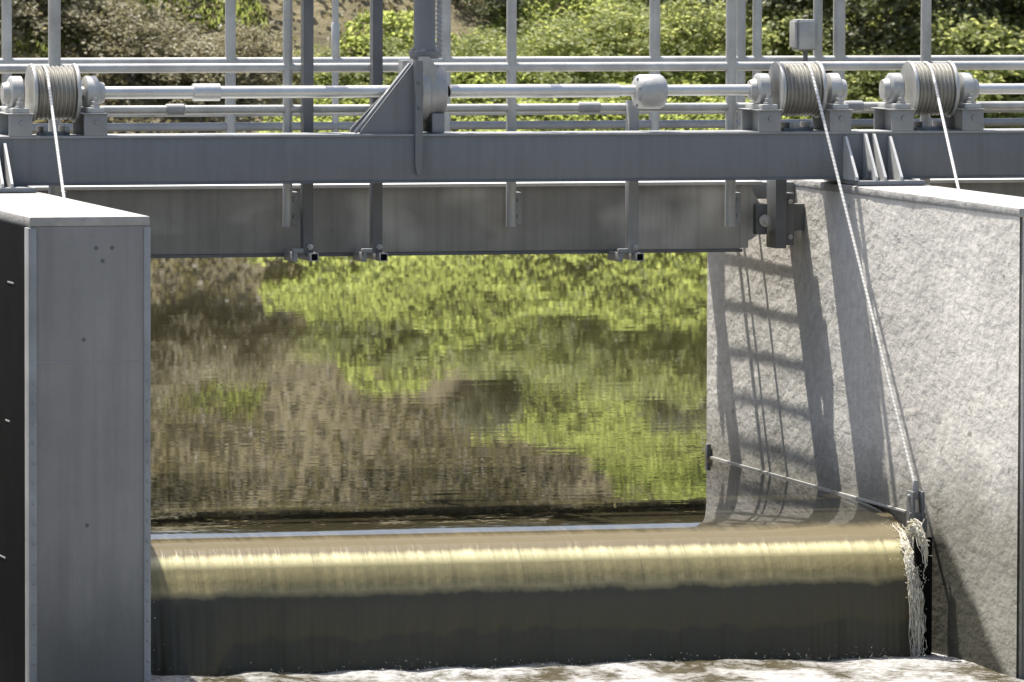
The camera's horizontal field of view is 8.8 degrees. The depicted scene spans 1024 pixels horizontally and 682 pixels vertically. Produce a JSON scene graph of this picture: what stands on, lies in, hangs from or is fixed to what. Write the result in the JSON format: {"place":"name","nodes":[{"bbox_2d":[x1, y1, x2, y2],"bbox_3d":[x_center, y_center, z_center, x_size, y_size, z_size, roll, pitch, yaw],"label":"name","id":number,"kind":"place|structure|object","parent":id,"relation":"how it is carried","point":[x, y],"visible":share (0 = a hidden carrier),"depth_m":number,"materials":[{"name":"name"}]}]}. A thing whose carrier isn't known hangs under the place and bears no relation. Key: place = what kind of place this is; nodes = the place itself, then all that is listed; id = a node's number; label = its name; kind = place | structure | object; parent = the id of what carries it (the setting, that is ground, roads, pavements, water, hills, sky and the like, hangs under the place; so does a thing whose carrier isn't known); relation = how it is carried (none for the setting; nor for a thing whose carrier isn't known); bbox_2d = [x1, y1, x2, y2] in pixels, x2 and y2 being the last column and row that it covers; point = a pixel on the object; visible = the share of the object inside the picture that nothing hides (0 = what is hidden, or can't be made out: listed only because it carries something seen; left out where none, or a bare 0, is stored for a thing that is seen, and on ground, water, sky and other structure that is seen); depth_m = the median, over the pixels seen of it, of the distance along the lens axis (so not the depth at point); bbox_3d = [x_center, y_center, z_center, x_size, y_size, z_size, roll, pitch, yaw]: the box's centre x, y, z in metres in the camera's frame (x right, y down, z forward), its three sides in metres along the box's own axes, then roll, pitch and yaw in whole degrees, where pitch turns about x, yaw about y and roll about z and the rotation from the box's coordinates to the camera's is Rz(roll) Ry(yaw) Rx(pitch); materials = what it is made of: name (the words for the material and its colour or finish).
{"place":"outdoors","nodes":[
{"label":"outdoors","id":0,"kind":"place"},
{"bbox_2d":[151,252,706,454],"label":"pond","id":1,"kind":"structure","parent":0,"point":[599,338],"depth_m":33.35,"materials":[{"name":"liquid"}]},
{"bbox_2d":[0,0,1023,133],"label":"hill","id":2,"kind":"structure","parent":0,"point":[461,15],"depth_m":46.18,"materials":[{"name":"green plant"}]},
{"bbox_2d":[0,0,47,57],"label":"dry bush","id":3,"kind":"object","parent":2,"relation":"on","point":[18,33],"visible":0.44,"depth_m":45.16,"materials":[{"name":"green plant"}]},
{"bbox_2d":[0,0,117,35],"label":"dry bush","id":4,"kind":"object","parent":2,"relation":"on","point":[67,8],"visible":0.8,"depth_m":45.56,"materials":[{"name":"green plant"}]},
{"bbox_2d":[63,0,201,85],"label":"dry bush","id":5,"kind":"object","parent":2,"relation":"on","point":[152,31],"visible":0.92,"depth_m":45.34,"materials":[{"name":"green plant"}]},
{"bbox_2d":[0,0,266,77],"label":"green grass","id":6,"kind":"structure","parent":2,"relation":"on","point":[238,8],"depth_m":45.98,"materials":[{"name":"green plant"}]},
{"bbox_2d":[136,22,276,104],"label":"dry bush","id":7,"kind":"object","parent":2,"relation":"on","point":[204,48],"visible":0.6,"depth_m":45.25,"materials":[{"name":"green plant"}]},
{"bbox_2d":[0,0,413,133],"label":"dry ground cover","id":8,"kind":"object","parent":2,"relation":"on","point":[78,52],"visible":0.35,"depth_m":45.41,"materials":[{"name":"brown plant"}]},
{"bbox_2d":[197,18,298,102],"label":"dry bush","id":9,"kind":"object","parent":2,"relation":"on","point":[249,35],"visible":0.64,"depth_m":45.50,"materials":[{"name":"green plant"}]},
{"bbox_2d":[274,42,369,102],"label":"shrub","id":10,"kind":"object","parent":2,"relation":"on","point":[317,53],"visible":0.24,"depth_m":45.66,"materials":[{"name":"green plant"}]},
{"bbox_2d":[340,26,413,84],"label":"shrub","id":11,"kind":"object","parent":2,"relation":"on","point":[398,53],"visible":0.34,"depth_m":45.85,"materials":[{"name":"green plant"}]},
{"bbox_2d":[451,0,542,19],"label":"shrub","id":12,"kind":"object","parent":2,"relation":"on","point":[498,3],"visible":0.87,"depth_m":46.54,"materials":[{"name":"green plant"}]},
{"bbox_2d":[451,20,545,83],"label":"shrub","id":13,"kind":"object","parent":2,"relation":"on","point":[471,46],"visible":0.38,"depth_m":46.02,"materials":[{"name":"green plant"}]},
{"bbox_2d":[480,13,640,103],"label":"shrub","id":14,"kind":"object","parent":2,"relation":"on","point":[573,43],"visible":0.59,"depth_m":46.12,"materials":[{"name":"green plant"}]},
{"bbox_2d":[555,0,701,80],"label":"shrub","id":15,"kind":"object","parent":2,"relation":"on","point":[622,19],"visible":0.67,"depth_m":46.36,"materials":[{"name":"green plant"}]},
{"bbox_2d":[257,0,1022,178],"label":"creeper","id":16,"kind":"object","parent":2,"relation":"on","point":[403,23],"visible":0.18,"depth_m":45.98,"materials":[{"name":"green plant"}]},
{"bbox_2d":[639,0,720,32],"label":"shrub","id":17,"kind":"object","parent":2,"relation":"on","point":[708,1],"visible":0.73,"depth_m":46.82,"materials":[{"name":"green plant"}]},
{"bbox_2d":[639,0,777,83],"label":"shrub","id":18,"kind":"object","parent":2,"relation":"on","point":[688,16],"visible":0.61,"depth_m":46.41,"materials":[{"name":"green plant"}]},
{"bbox_2d":[707,0,849,41],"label":"shrub","id":19,"kind":"object","parent":2,"relation":"on","point":[772,4],"visible":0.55,"depth_m":46.63,"materials":[{"name":"green plant"}]},
{"bbox_2d":[689,6,877,116],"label":"shrub","id":20,"kind":"object","parent":2,"relation":"on","point":[775,48],"visible":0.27,"depth_m":46.41,"materials":[{"name":"green plant"}]},
{"bbox_2d":[807,41,936,128],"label":"shrub","id":21,"kind":"object","parent":2,"relation":"on","point":[855,88],"visible":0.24,"depth_m":46.13,"materials":[{"name":"green plant"}]},
{"bbox_2d":[781,0,970,90],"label":"shrub","id":22,"kind":"object","parent":2,"relation":"on","point":[866,18],"visible":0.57,"depth_m":46.50,"materials":[{"name":"green plant"}]},
{"bbox_2d":[870,0,1023,54],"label":"shrub","id":23,"kind":"object","parent":2,"relation":"on","point":[973,8],"visible":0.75,"depth_m":46.69,"materials":[{"name":"green plant"}]},
{"bbox_2d":[874,5,1023,127],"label":"shrub","id":24,"kind":"object","parent":2,"relation":"on","point":[1009,46],"visible":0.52,"depth_m":46.35,"materials":[{"name":"green plant"}]},
{"bbox_2d":[948,0,1023,45],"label":"shrub","id":25,"kind":"object","parent":2,"relation":"on","point":[1019,13],"visible":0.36,"depth_m":47.04,"materials":[{"name":"green plant"}]},
{"bbox_2d":[985,7,1023,99],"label":"shrub","id":26,"kind":"object","parent":2,"relation":"on","point":[1020,79],"visible":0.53,"depth_m":46.79,"materials":[{"name":"green plant"}]},
{"bbox_2d":[151,300,916,675],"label":"water","id":27,"kind":"structure","parent":0,"point":[311,511],"depth_m":22.17,"materials":[{"name":"brown liquid"}]},
{"bbox_2d":[0,192,150,681],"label":"steel clad pier","id":28,"kind":"structure","parent":27,"relation":"in","point":[75,440],"depth_m":20.74,"materials":[{"name":"metal"}]},
{"bbox_2d":[30,180,770,257],"bbox_3d":[-1.124,-0.415,23.154,4.200,0.251,0.150,-1,4,-15],"label":"girder plate","id":29,"kind":"object","parent":28,"relation":"on","point":[246,220],"visible":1,"depth_m":23.37,"materials":[{"name":"metal"}]},
{"bbox_2d":[284,0,318,261],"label":"hanger post","id":30,"kind":"object","parent":29,"relation":"attached to","point":[304,251],"visible":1,"depth_m":23.06,"materials":[{"name":"metal"}]},
{"bbox_2d":[353,0,387,261],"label":"hanger post","id":31,"kind":"object","parent":29,"relation":"attached to","point":[373,251],"visible":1,"depth_m":23.13,"materials":[{"name":"metal"}]},
{"bbox_2d":[0,0,1023,226],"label":"front railing","id":32,"kind":"object","parent":29,"relation":"attached to","point":[511,66],"visible":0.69,"depth_m":23.28,"materials":[{"name":"grey metal"}]},
{"bbox_2d":[607,100,643,261],"bbox_3d":[0.381,-0.569,23.491,0.081,0.567,0.340,-1,4,-15],"label":"hanger post","id":33,"kind":"object","parent":29,"relation":"attached to","point":[630,251],"visible":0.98,"depth_m":23.38,"materials":[{"name":"grey metal"}]},
{"bbox_2d":[151,518,944,674],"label":"white water","id":34,"kind":"structure","parent":0,"point":[916,607],"depth_m":22.20,"materials":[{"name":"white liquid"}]},
{"bbox_2d":[151,653,1023,681],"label":"tail water","id":35,"kind":"structure","parent":0,"point":[935,667],"depth_m":21.68,"materials":[{"name":"white liquid"}]},
{"bbox_2d":[705,180,1023,678],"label":"concrete pier","id":36,"kind":"structure","parent":35,"relation":"in","point":[798,388],"depth_m":22.66,"materials":[{"name":"concrete"}]},
{"bbox_2d":[77,180,794,198],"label":"open walkway","id":37,"kind":"structure","parent":36,"relation":"on","point":[759,191],"depth_m":23.78,"materials":[{"name":"grey metal"}]},
{"bbox_2d":[0,0,1023,132],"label":"back railing","id":38,"kind":"object","parent":37,"relation":"on","point":[230,124],"visible":0.55,"depth_m":24.84,"materials":[{"name":"grey metal"}]},
{"bbox_2d":[789,19,814,61],"bbox_3d":[1.093,-1.128,25.049,0.081,0.166,0.083,-1,4,-15],"label":"junction box","id":39,"kind":"object","parent":38,"relation":"attached to","point":[802,34],"visible":0.96,"depth_m":25.01,"materials":[{"name":"metal"}]},
{"bbox_2d":[0,128,1023,192],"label":"steel beam","id":40,"kind":"structure","parent":36,"relation":"on","point":[875,157],"depth_m":22.98,"materials":[{"name":"grey metal"}]},
{"bbox_2d":[0,63,109,135],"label":"winch drum","id":41,"kind":"object","parent":40,"relation":"on","point":[86,115],"visible":0.98,"depth_m":22.59,"materials":[{"name":"metal"}]},
{"bbox_2d":[40,64,65,197],"bbox_3d":[-1.524,-0.624,22.323,0.021,0.593,0.712,-1,4,-12],"label":"wire cable","id":42,"kind":"object","parent":41,"relation":"attached to","point":[54,129],"visible":0.8,"depth_m":22.38,"materials":[{"name":"metal"}]},
{"bbox_2d":[82,83,389,100],"bbox_3d":[-0.940,-0.853,22.817,1.264,0.060,0.060,-1,4,-15],"label":"drive shaft","id":43,"kind":"object","parent":41,"relation":"attached to","point":[207,92],"visible":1,"depth_m":22.80,"materials":[{"name":"metal"}]},
{"bbox_2d":[349,0,447,174],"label":"gearbox","id":44,"kind":"object","parent":40,"relation":"on","point":[415,101],"visible":1,"depth_m":22.89,"materials":[{"name":"metal"}]},
{"bbox_2d":[738,61,853,131],"bbox_3d":[0.998,-0.859,23.336,0.356,0.243,0.230,-1,4,-15],"label":"winch drum","id":45,"kind":"object","parent":40,"relation":"on","point":[778,90],"visible":1,"depth_m":23.27,"materials":[{"name":"metal"}]},
{"bbox_2d":[448,74,749,108],"bbox_3d":[0.315,-0.867,23.152,1.104,0.120,0.120,-1,4,-15],"label":"drive shaft","id":46,"kind":"object","parent":45,"relation":"attached to","point":[649,91],"visible":1,"depth_m":23.14,"materials":[{"name":"metal"}]},
{"bbox_2d":[802,62,914,481],"bbox_3d":[1.189,-0.242,22.817,0.014,1.402,1.211,-1,4,-16],"label":"wire cable","id":47,"kind":"object","parent":45,"relation":"attached to","point":[807,64],"visible":1,"depth_m":22.78,"materials":[{"name":"metal"}]},
{"bbox_2d":[871,61,986,130],"bbox_3d":[1.469,-0.866,23.462,0.356,0.243,0.230,-1,4,-15],"label":"winch drum","id":48,"kind":"object","parent":40,"relation":"on","point":[907,93],"visible":0.98,"depth_m":23.40,"materials":[{"name":"metal"}]},
{"bbox_2d":[922,61,959,188],"bbox_3d":[1.511,-0.696,23.133,0.026,0.537,0.715,0,4,-8],"label":"wire cable","id":49,"kind":"object","parent":48,"relation":"attached to","point":[928,64],"visible":0.82,"depth_m":23.18,"materials":[{"name":"metal"}]},
{"bbox_2d":[979,83,1023,93],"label":"drive shaft","id":50,"kind":"object","parent":48,"relation":"attached to","point":[1009,88],"visible":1,"depth_m":23.52,"materials":[{"name":"metal"}]},
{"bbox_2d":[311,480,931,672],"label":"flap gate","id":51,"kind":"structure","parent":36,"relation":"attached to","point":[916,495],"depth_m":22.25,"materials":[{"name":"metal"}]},
{"bbox_2d":[766,180,803,247],"bbox_3d":[0.981,-0.455,23.685,0.124,0.246,0.110,-1,4,-15],"label":"gate guide","id":52,"kind":"object","parent":36,"relation":"attached to","point":[785,212],"visible":0.8,"depth_m":23.65,"materials":[{"name":"metal"}]},
{"bbox_2d":[916,178,1023,196],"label":"girder plate","id":53,"kind":"object","parent":36,"relation":"attached to","point":[1010,186],"depth_m":23.89,"materials":[{"name":"metal"}]}
]}

